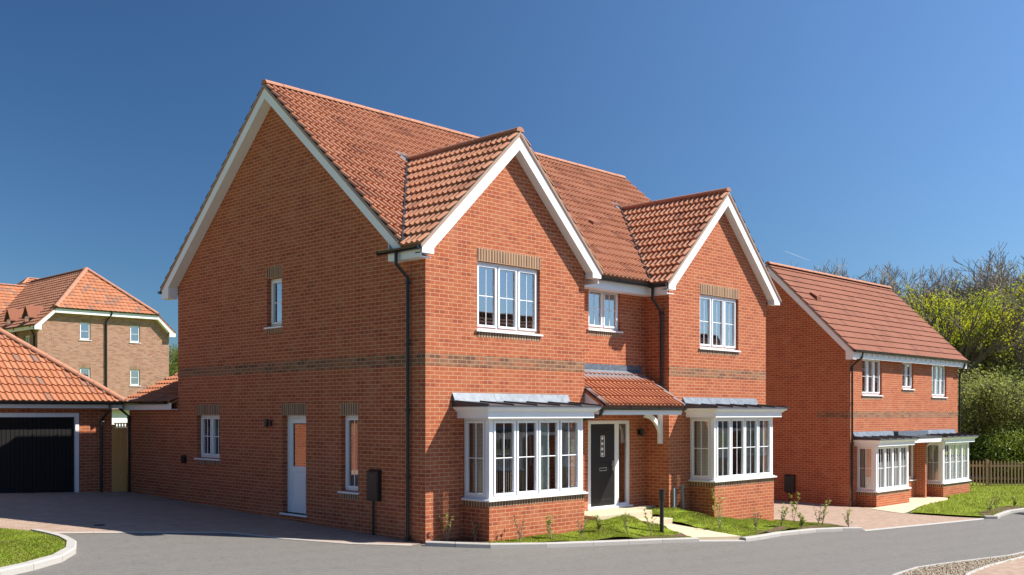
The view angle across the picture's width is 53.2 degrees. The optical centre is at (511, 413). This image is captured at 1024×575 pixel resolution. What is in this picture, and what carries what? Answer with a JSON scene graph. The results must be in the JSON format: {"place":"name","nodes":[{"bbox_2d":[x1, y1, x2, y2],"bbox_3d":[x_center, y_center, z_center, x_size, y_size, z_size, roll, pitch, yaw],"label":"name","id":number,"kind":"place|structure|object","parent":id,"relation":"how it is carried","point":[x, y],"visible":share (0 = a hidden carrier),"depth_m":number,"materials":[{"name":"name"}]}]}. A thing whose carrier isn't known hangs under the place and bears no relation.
{"place":"outdoors","nodes":[
{"label":"outdoors","id":0,"kind":"place"},
{"bbox_2d":[0,528,66,566],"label":"lawn","id":1,"kind":"structure","parent":0,"point":[23,533],"depth_m":15.75,"materials":[{"name":"green plant"}]},
{"bbox_2d":[0,491,421,545],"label":"driveway","id":2,"kind":"structure","parent":0,"point":[124,511],"depth_m":20.60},
{"bbox_2d":[0,0,1023,356],"label":"sky","id":3,"kind":"structure","parent":0,"point":[865,134],"materials":[{"name":"blue"}]},
{"bbox_2d":[16,511,1023,574],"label":"road","id":4,"kind":"structure","parent":0,"point":[891,551],"depth_m":17.45,"materials":[{"name":"grey asphalt"}]},
{"bbox_2d":[0,529,76,574],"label":"kerb","id":5,"kind":"structure","parent":4,"relation":"on","point":[66,552],"depth_m":14.14,"materials":[{"name":"concrete"}]},
{"bbox_2d":[56,532,411,544],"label":"kerb","id":6,"kind":"structure","parent":4,"relation":"on","point":[241,534],"depth_m":18.23,"materials":[{"name":"concrete"}]},
{"bbox_2d":[444,539,486,542],"bbox_3d":[-0.984,2.336,18.515,0.830,0.010,1.040,0,0,44],"label":"flower bed","id":7,"kind":"object","parent":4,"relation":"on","point":[463,540],"visible":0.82,"depth_m":18.74,"materials":[{"name":"soil"}]},
{"bbox_2d":[439,515,453,540],"bbox_3d":[-1.197,2.067,18.688,0.250,0.556,0.355,0,0,-40],"label":"young shrub","id":8,"kind":"object","parent":7,"relation":"on","point":[447,531],"visible":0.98,"depth_m":18.69,"materials":[{"name":"green plant"}]},
{"bbox_2d":[471,517,480,540],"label":"young shrub","id":9,"kind":"object","parent":7,"relation":"on","point":[477,524],"visible":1,"depth_m":18.82,"materials":[{"name":"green plant"}]},
{"bbox_2d":[426,537,698,548],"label":"kerb","id":10,"kind":"structure","parent":4,"relation":"on","point":[555,544],"depth_m":18.99,"materials":[{"name":"concrete"}]},
{"bbox_2d":[699,540,745,541],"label":"kerb","id":11,"kind":"structure","parent":4,"relation":"on","point":[722,541],"depth_m":21.25,"materials":[{"name":"concrete"}]},
{"bbox_2d":[740,527,862,541],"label":"kerb","id":12,"kind":"structure","parent":4,"relation":"on","point":[778,534],"depth_m":23.66,"materials":[{"name":"concrete"}]},
{"bbox_2d":[863,518,983,530],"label":"kerb","id":13,"kind":"structure","parent":4,"relation":"on","point":[922,524],"depth_m":27.91,"materials":[{"name":"concrete"}]},
{"bbox_2d":[892,551,1023,574],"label":"kerb","id":14,"kind":"structure","parent":4,"relation":"on","point":[904,571],"depth_m":18.95,"materials":[{"name":"concrete"}]},
{"bbox_2d":[899,553,1023,574],"bbox_3d":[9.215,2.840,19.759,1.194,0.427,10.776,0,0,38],"label":"gravel","id":15,"kind":"structure","parent":4,"relation":"on","point":[962,572],"depth_m":18.41,"materials":[{"name":"beige gravel"}]},
{"bbox_2d":[965,556,1023,574],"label":"kerb","id":16,"kind":"structure","parent":4,"relation":"on","point":[975,570],"depth_m":19.04,"materials":[{"name":"concrete"}]},
{"bbox_2d":[983,508,1023,518],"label":"kerb","id":17,"kind":"structure","parent":4,"relation":"on","point":[1000,514],"depth_m":32.16,"materials":[{"name":"concrete"}]},
{"bbox_2d":[487,515,690,542],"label":"lawn","id":18,"kind":"structure","parent":0,"point":[630,529],"depth_m":21.01,"materials":[{"name":"green plant"}]},
{"bbox_2d":[513,515,525,540],"bbox_3d":[0.134,2.088,18.883,0.284,0.568,0.270,0,0,8],"label":"young shrub","id":19,"kind":"object","parent":18,"relation":"on","point":[517,532],"visible":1,"depth_m":18.87,"materials":[{"name":"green plant"}]},
{"bbox_2d":[545,512,553,538],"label":"young shrub","id":20,"kind":"object","parent":18,"relation":"on","point":[549,522],"visible":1,"depth_m":19.30,"materials":[{"name":"green plant"}]},
{"bbox_2d":[576,514,588,537],"bbox_3d":[1.363,2.167,19.803,0.256,0.512,0.244,0,0,-16],"label":"young shrub","id":21,"kind":"object","parent":18,"relation":"on","point":[581,526],"visible":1,"depth_m":19.80,"materials":[{"name":"green plant"}]},
{"bbox_2d":[592,515,603,531],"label":"young shrub","id":22,"kind":"object","parent":18,"relation":"on","point":[599,523],"visible":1,"depth_m":20.27,"materials":[{"name":"green plant"}]},
{"bbox_2d":[621,511,630,533],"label":"young shrub","id":23,"kind":"object","parent":18,"relation":"on","point":[625,523],"visible":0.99,"depth_m":20.60,"materials":[{"name":"green plant"}]},
{"bbox_2d":[643,508,654,535],"bbox_3d":[2.807,2.219,20.828,0.296,0.587,0.177,0,0,9],"label":"young shrub","id":24,"kind":"object","parent":18,"relation":"on","point":[648,522],"visible":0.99,"depth_m":20.81,"materials":[{"name":"green plant"}]},
{"bbox_2d":[637,533,685,537],"bbox_3d":[3.079,2.498,20.820,1.364,0.062,0.267,0,0,-37],"label":"flower bed","id":25,"kind":"object","parent":18,"relation":"on","point":[678,535],"visible":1,"depth_m":20.94,"materials":[{"name":"soil"}]},
{"bbox_2d":[665,524,740,539],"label":"footpath","id":26,"kind":"structure","parent":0,"point":[701,534],"depth_m":21.63,"materials":[{"name":"beige concrete"}]},
{"bbox_2d":[644,507,846,536],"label":"lawn","id":27,"kind":"structure","parent":0,"point":[694,525],"depth_m":22.90,"materials":[{"name":"green plant"}]},
{"bbox_2d":[712,504,723,528],"bbox_3d":[4.495,2.245,22.246,0.252,0.560,0.358,0,0,-1],"label":"young shrub","id":28,"kind":"object","parent":27,"relation":"on","point":[717,518],"visible":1,"depth_m":22.23,"materials":[{"name":"green plant"}]},
{"bbox_2d":[711,488,725,517],"bbox_3d":[4.699,2.050,23.360,0.370,0.733,0.221,0,0,25],"label":"young shrub","id":29,"kind":"object","parent":27,"relation":"on","point":[713,493],"visible":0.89,"depth_m":23.33,"materials":[{"name":"green plant"}]},
{"bbox_2d":[751,508,760,528],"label":"young shrub","id":30,"kind":"object","parent":27,"relation":"on","point":[755,523],"visible":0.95,"depth_m":22.95,"materials":[{"name":"green plant"}]},
{"bbox_2d":[757,523,845,533],"bbox_3d":[6.721,2.708,24.132,0.850,0.242,4.800,0,0,44],"label":"flower bed","id":31,"kind":"object","parent":27,"relation":"on","point":[784,527],"visible":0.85,"depth_m":24.37,"materials":[{"name":"soil"}]},
{"bbox_2d":[778,503,788,525],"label":"young shrub","id":32,"kind":"object","parent":31,"relation":"on","point":[783,516],"visible":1,"depth_m":23.84,"materials":[{"name":"green plant"}]},
{"bbox_2d":[789,492,799,522],"bbox_3d":[7.029,2.340,25.424,0.238,0.789,0.398,0,0,38],"label":"young shrub","id":33,"kind":"object","parent":31,"relation":"on","point":[792,505],"visible":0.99,"depth_m":25.41,"materials":[{"name":"green plant"}]},
{"bbox_2d":[795,512,806,527],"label":"young shrub","id":34,"kind":"object","parent":31,"relation":"on","point":[802,521],"visible":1,"depth_m":24.47,"materials":[{"name":"green plant"}]},
{"bbox_2d":[820,499,831,524],"bbox_3d":[7.746,2.436,25.298,0.312,0.696,0.444,0,0,37],"label":"young shrub","id":35,"kind":"object","parent":31,"relation":"on","point":[824,512],"visible":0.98,"depth_m":25.32,"materials":[{"name":"green plant"}]},
{"bbox_2d":[842,509,851,526],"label":"young shrub","id":36,"kind":"object","parent":31,"relation":"on","point":[847,519],"visible":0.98,"depth_m":25.57,"materials":[{"name":"green plant"}]},
{"bbox_2d":[813,505,822,523],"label":"young shrub","id":37,"kind":"object","parent":27,"relation":"on","point":[819,514],"visible":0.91,"depth_m":25.79,"materials":[{"name":"green plant"}]},
{"bbox_2d":[774,500,976,529],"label":"driveway","id":38,"kind":"structure","parent":0,"point":[864,518],"depth_m":30.09,"materials":[{"name":"brick"}]},
{"bbox_2d":[870,496,947,512],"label":"footpath","id":39,"kind":"structure","parent":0,"point":[913,503],"depth_m":34.89,"materials":[{"name":"beige concrete"}]},
{"bbox_2d":[906,480,1023,516],"bbox_3d":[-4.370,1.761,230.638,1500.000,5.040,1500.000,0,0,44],"label":"ground","id":40,"kind":"structure","parent":0,"point":[974,484],"depth_m":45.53,"materials":[{"name":"green plant"}]},
{"bbox_2d":[0,328,126,492],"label":"garage","id":41,"kind":"structure","parent":40,"relation":"on","point":[55,425],"depth_m":25.59,"materials":[{"name":"red brick"}]},
{"bbox_2d":[0,417,73,492],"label":"garage door","id":42,"kind":"structure","parent":41,"relation":"in","point":[37,453],"depth_m":25.19,"materials":[{"name":"black metal"}]},
{"bbox_2d":[112,423,126,491],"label":"garden gate","id":43,"kind":"structure","parent":41,"relation":"attached to","point":[119,458],"depth_m":26.63,"materials":[{"name":"brown wood"}]},
{"bbox_2d":[0,267,175,408],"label":"apartment block","id":44,"kind":"structure","parent":40,"relation":"on","point":[92,325],"depth_m":65.50,"materials":[{"name":"brick"}]},
{"bbox_2d":[80,322,91,340],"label":"window","id":45,"kind":"structure","parent":44,"relation":"in","point":[84,339],"depth_m":64.20,"materials":[{"name":"white plastic"}]},
{"bbox_2d":[129,326,139,342],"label":"window","id":46,"kind":"structure","parent":44,"relation":"in","point":[138,327],"depth_m":66.62,"materials":[{"name":"white plastic"}]},
{"bbox_2d":[130,369,139,385],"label":"window","id":47,"kind":"structure","parent":44,"relation":"in","point":[138,377],"depth_m":66.56,"materials":[{"name":"white plastic"}]},
{"bbox_2d":[112,409,128,427],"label":"rendered outbuilding","id":48,"kind":"structure","parent":40,"relation":"on","point":[118,416],"depth_m":44.22,"materials":[{"name":"white paint"}]},
{"bbox_2d":[169,338,177,376],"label":"leafy tree","id":49,"kind":"object","parent":40,"relation":"on","point":[173,364],"visible":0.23,"depth_m":98.28,"materials":[{"name":"green plant"}]},
{"bbox_2d":[118,79,788,543],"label":"detached house","id":50,"kind":"structure","parent":40,"relation":"on","point":[390,325],"depth_m":21.70,"materials":[{"name":"red brick"}]},
{"bbox_2d":[194,415,220,460],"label":"window","id":51,"kind":"structure","parent":50,"relation":"in","point":[212,454],"depth_m":24.01,"materials":[{"name":"white plastic"}]},
{"bbox_2d":[264,278,282,328],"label":"window","id":52,"kind":"structure","parent":50,"relation":"in","point":[275,281],"depth_m":22.19,"materials":[{"name":"white plastic"}]},
{"bbox_2d":[290,418,305,513],"bbox_3d":[-4.477,1.096,21.553,0.758,2.004,0.092,0,0,44],"label":"side door","id":53,"kind":"structure","parent":50,"relation":"in","point":[297,474],"depth_m":21.65,"materials":[{"name":"white plastic"}]},
{"bbox_2d":[337,415,359,494],"bbox_3d":[-3.153,0.801,20.164,0.660,1.540,0.225,0,0,44],"label":"window","id":54,"kind":"structure","parent":50,"relation":"in","point":[347,417],"depth_m":20.33,"materials":[{"name":"white plastic"}]},
{"bbox_2d":[475,261,542,335],"bbox_3d":[-0.080,-2.244,20.119,0.185,1.350,1.860,0,0,44],"label":"window","id":55,"kind":"structure","parent":50,"relation":"in","point":[496,268],"depth_m":20.18,"materials":[{"name":"white plastic"}]},
{"bbox_2d":[452,400,602,501],"bbox_3d":[0.359,0.677,19.810,0.967,1.873,3.230,0,0,44],"label":"bay window","id":56,"kind":"structure","parent":50,"relation":"in","point":[484,416],"depth_m":19.49,"materials":[{"name":"white plastic"}]},
{"bbox_2d":[591,424,614,506],"bbox_3d":[2.073,1.166,23.313,0.104,1.869,0.854,0,0,44],"label":"front door","id":57,"kind":"structure","parent":50,"relation":"in","point":[602,467],"depth_m":23.32,"materials":[{"name":"black wood"}]},
{"bbox_2d":[587,290,622,332],"bbox_3d":[2.081,-2.354,23.312,0.185,0.970,1.250,0,0,44],"label":"window","id":58,"kind":"structure","parent":50,"relation":"in","point":[601,309],"depth_m":23.33,"materials":[{"name":"white plastic"}]},
{"bbox_2d":[699,294,740,351],"bbox_3d":[5.132,-2.244,25.471,0.185,1.350,1.840,0,0,44],"label":"window","id":59,"kind":"structure","parent":50,"relation":"in","point":[710,299],"depth_m":25.63,"materials":[{"name":"white plastic"}]},
{"bbox_2d":[684,403,788,482],"bbox_3d":[5.539,0.677,25.130,0.967,1.873,3.260,0,0,44],"label":"bay window","id":60,"kind":"structure","parent":50,"relation":"in","point":[751,417],"depth_m":24.56,"materials":[{"name":"white plastic"}]},
{"bbox_2d":[584,505,655,519],"bbox_3d":[2.472,2.361,22.938,0.972,0.400,3.020,0,0,44],"label":"landing","id":61,"kind":"object","parent":40,"relation":"on","point":[638,512],"visible":0.34,"depth_m":22.61,"materials":[{"name":"beige concrete"}]},
{"bbox_2d":[639,516,672,524],"bbox_3d":[3.063,2.486,22.503,0.478,0.350,0.960,0,0,44],"label":"step","id":62,"kind":"object","parent":40,"relation":"on","point":[666,520],"visible":0.28,"depth_m":22.48,"materials":[{"name":"beige concrete"}]},
{"bbox_2d":[659,489,664,532],"bbox_3d":[3.120,2.118,21.302,0.132,1.085,0.132,0,0,44],"label":"bollard","id":63,"kind":"object","parent":40,"relation":"on","point":[661,495],"visible":0.92,"depth_m":21.26,"materials":[{"name":"black plastic"}]},
{"bbox_2d":[814,259,896,285],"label":"bare tree","id":64,"kind":"object","parent":40,"relation":"on","point":[826,270],"visible":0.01,"depth_m":93.61,"materials":[{"name":"brown plant"}]},
{"bbox_2d":[819,261,902,292],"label":"bare tree","id":65,"kind":"object","parent":40,"relation":"on","point":[882,274],"visible":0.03,"depth_m":88.15,"materials":[{"name":"brown plant"}]},
{"bbox_2d":[765,261,978,507],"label":"neighbour house","id":66,"kind":"structure","parent":40,"relation":"on","point":[862,380],"depth_m":35.69,"materials":[{"name":"red brick"}]},
{"bbox_2d":[862,359,882,395],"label":"window","id":67,"kind":"structure","parent":66,"relation":"in","point":[872,393],"depth_m":35.44,"materials":[{"name":"white plastic"}]},
{"bbox_2d":[853,435,919,492],"bbox_3d":[12.836,1.677,34.984,0.963,1.873,3.140,0,0,44],"label":"bay window","id":68,"kind":"structure","parent":66,"relation":"in","point":[891,445],"depth_m":34.42,"materials":[{"name":"white plastic"}]},
{"bbox_2d":[901,448,902,483],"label":"window","id":69,"kind":"structure","parent":66,"relation":"in","point":[901,448],"depth_m":37.11,"materials":[{"name":"white plastic"}]},
{"bbox_2d":[902,362,914,389],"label":"window","id":70,"kind":"structure","parent":66,"relation":"in","point":[905,386],"depth_m":37.43,"materials":[{"name":"white plastic"}]},
{"bbox_2d":[909,445,916,480],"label":"window","id":71,"kind":"structure","parent":66,"relation":"in","point":[910,477],"depth_m":37.77,"materials":[{"name":"white plastic"}]},
{"bbox_2d":[931,365,947,397],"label":"window","id":72,"kind":"structure","parent":66,"relation":"in","point":[939,395],"depth_m":39.59,"materials":[{"name":"white plastic"}]},
{"bbox_2d":[922,433,978,483],"bbox_3d":[16.743,1.677,38.995,0.963,1.873,3.140,0,0,44],"label":"bay window","id":73,"kind":"structure","parent":66,"relation":"in","point":[936,462],"depth_m":38.45,"materials":[{"name":"white plastic"}]},
{"bbox_2d":[843,267,940,301],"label":"bare tree","id":74,"kind":"object","parent":40,"relation":"on","point":[897,270],"visible":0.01,"depth_m":97.94,"materials":[{"name":"brown plant"}]},
{"bbox_2d":[879,270,933,307],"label":"bare tree","id":75,"kind":"object","parent":40,"relation":"on","point":[894,286],"depth_m":85.97,"materials":[{"name":"brown plant"}]},
{"bbox_2d":[881,268,956,318],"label":"bare tree","id":76,"kind":"object","parent":40,"relation":"on","point":[905,298],"visible":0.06,"depth_m":84.27,"materials":[{"name":"brown plant"}]},
{"bbox_2d":[908,265,946,304],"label":"bare tree","id":77,"kind":"object","parent":40,"relation":"on","point":[933,284],"visible":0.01,"depth_m":93.23,"materials":[{"name":"brown plant"}]},
{"bbox_2d":[899,268,961,301],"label":"bare tree","id":78,"kind":"object","parent":40,"relation":"on","point":[931,280],"visible":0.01,"depth_m":98.24,"materials":[{"name":"brown plant"}]},
{"bbox_2d":[934,275,960,302],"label":"bare tree","id":79,"kind":"object","parent":40,"relation":"on","point":[939,285],"depth_m":88.23,"materials":[{"name":"brown plant"}]},
{"bbox_2d":[909,264,989,309],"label":"bare tree","id":80,"kind":"object","parent":40,"relation":"on","point":[942,284],"visible":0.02,"depth_m":89.78,"materials":[{"name":"brown plant"}]},
{"bbox_2d":[904,279,1001,318],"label":"budding tree","id":81,"kind":"object","parent":40,"relation":"on","point":[940,296],"visible":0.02,"depth_m":82.83,"materials":[{"name":"green plant"}]},
{"bbox_2d":[895,279,1023,381],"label":"spring maple","id":82,"kind":"object","parent":40,"relation":"on","point":[980,331],"visible":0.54,"depth_m":55.93,"materials":[{"name":"green plant"}]},
{"bbox_2d":[915,262,1023,365],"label":"spring maple","id":83,"kind":"object","parent":40,"relation":"on","point":[973,306],"visible":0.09,"depth_m":63.97,"materials":[{"name":"green plant"}]},
{"bbox_2d":[918,293,1023,387],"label":"budding tree","id":84,"kind":"object","parent":40,"relation":"on","point":[1021,352],"visible":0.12,"depth_m":58.25,"materials":[{"name":"green plant"}]},
{"bbox_2d":[963,427,996,474],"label":"hedge shrub","id":85,"kind":"object","parent":40,"relation":"on","point":[972,446],"visible":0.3,"depth_m":49.78,"materials":[{"name":"green plant"}]},
{"bbox_2d":[937,243,1023,307],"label":"bare tree","id":86,"kind":"object","parent":40,"relation":"on","point":[1013,280],"visible":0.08,"depth_m":88.22,"materials":[{"name":"brown plant"}]},
{"bbox_2d":[942,328,1023,389],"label":"leafy tree","id":87,"kind":"object","parent":40,"relation":"on","point":[990,357],"visible":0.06,"depth_m":57.46,"materials":[{"name":"green plant"}]},
{"bbox_2d":[958,260,1008,297],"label":"bare tree","id":88,"kind":"object","parent":40,"relation":"on","point":[972,273],"depth_m":94.17,"materials":[{"name":"brown plant"}]},
{"bbox_2d":[952,286,1023,407],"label":"budding tree","id":89,"kind":"object","parent":40,"relation":"on","point":[1017,354],"visible":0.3,"depth_m":57.31,"materials":[{"name":"green plant"}]},
{"bbox_2d":[955,340,1020,380],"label":"spring maple","id":90,"kind":"object","parent":40,"relation":"on","point":[996,360],"visible":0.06,"depth_m":57.54,"materials":[{"name":"green plant"}]},
{"bbox_2d":[958,366,1022,427],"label":"willow shrub","id":91,"kind":"object","parent":40,"relation":"on","point":[986,381],"depth_m":56.15,"materials":[{"name":"green plant"}]},
{"bbox_2d":[958,356,1023,440],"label":"willow shrub","id":92,"kind":"object","parent":40,"relation":"on","point":[968,406],"visible":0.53,"depth_m":50.78,"materials":[{"name":"green plant"}]},
{"bbox_2d":[958,257,1023,297],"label":"bare tree","id":93,"kind":"object","parent":40,"relation":"on","point":[1007,285],"visible":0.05,"depth_m":86.70,"materials":[{"name":"brown plant"}]},
{"bbox_2d":[961,252,1022,304],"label":"bare tree","id":94,"kind":"object","parent":40,"relation":"on","point":[1002,260],"depth_m":85.45,"materials":[{"name":"brown plant"}]},
{"bbox_2d":[964,282,1021,311],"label":"budding tree","id":95,"kind":"object","parent":40,"relation":"on","point":[990,297],"visible":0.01,"depth_m":69.40,"materials":[{"name":"green plant"}]},
{"bbox_2d":[963,459,1023,485],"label":"picket fence","id":96,"kind":"object","parent":40,"relation":"on","point":[986,466],"visible":0.45,"depth_m":43.15,"materials":[{"name":"brown wood"}]},
{"bbox_2d":[966,365,1023,438],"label":"willow shrub","id":97,"kind":"object","parent":40,"relation":"on","point":[1012,404],"visible":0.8,"depth_m":49.44,"materials":[{"name":"green plant"}]},
{"bbox_2d":[967,242,1023,305],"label":"bare tree","id":98,"kind":"object","parent":40,"relation":"on","point":[992,283],"visible":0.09,"depth_m":82.58,"materials":[{"name":"brown plant"}]},
{"bbox_2d":[971,260,1020,287],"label":"bare tree","id":99,"kind":"object","parent":40,"relation":"on","point":[1000,272],"visible":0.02,"depth_m":98.14,"materials":[{"name":"brown plant"}]},
{"bbox_2d":[969,421,1023,483],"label":"hedge shrub","id":100,"kind":"object","parent":40,"relation":"on","point":[1012,450],"visible":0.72,"depth_m":46.91,"materials":[{"name":"green plant"}]},
{"bbox_2d":[973,425,1021,475],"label":"hedge shrub","id":101,"kind":"object","parent":40,"relation":"on","point":[992,446],"visible":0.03,"depth_m":49.15,"materials":[{"name":"green plant"}]},
{"bbox_2d":[979,506,1023,514],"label":"flower bed","id":102,"kind":"object","parent":40,"relation":"on","point":[1003,508],"visible":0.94,"depth_m":33.34,"materials":[{"name":"soil"}]},
{"bbox_2d":[984,495,995,510],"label":"young shrub","id":103,"kind":"object","parent":102,"relation":"on","point":[989,508],"visible":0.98,"depth_m":32.41,"materials":[{"name":"green plant"}]},
{"bbox_2d":[991,489,1002,508],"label":"young shrub","id":104,"kind":"object","parent":102,"relation":"on","point":[996,498],"visible":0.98,"depth_m":33.65,"materials":[{"name":"green plant"}]},
{"bbox_2d":[1009,495,1018,506],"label":"young shrub","id":105,"kind":"object","parent":102,"relation":"on","point":[1015,501],"visible":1,"depth_m":34.34,"materials":[{"name":"green plant"}]},
{"bbox_2d":[963,471,1000,476],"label":"road","id":106,"kind":"structure","parent":0,"point":[978,475],"depth_m":49.33,"materials":[{"name":"grey asphalt"}]},
{"bbox_2d":[970,557,1023,574],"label":"driveway","id":107,"kind":"structure","parent":0,"point":[1014,567],"depth_m":18.52,"materials":[{"name":"brick"}]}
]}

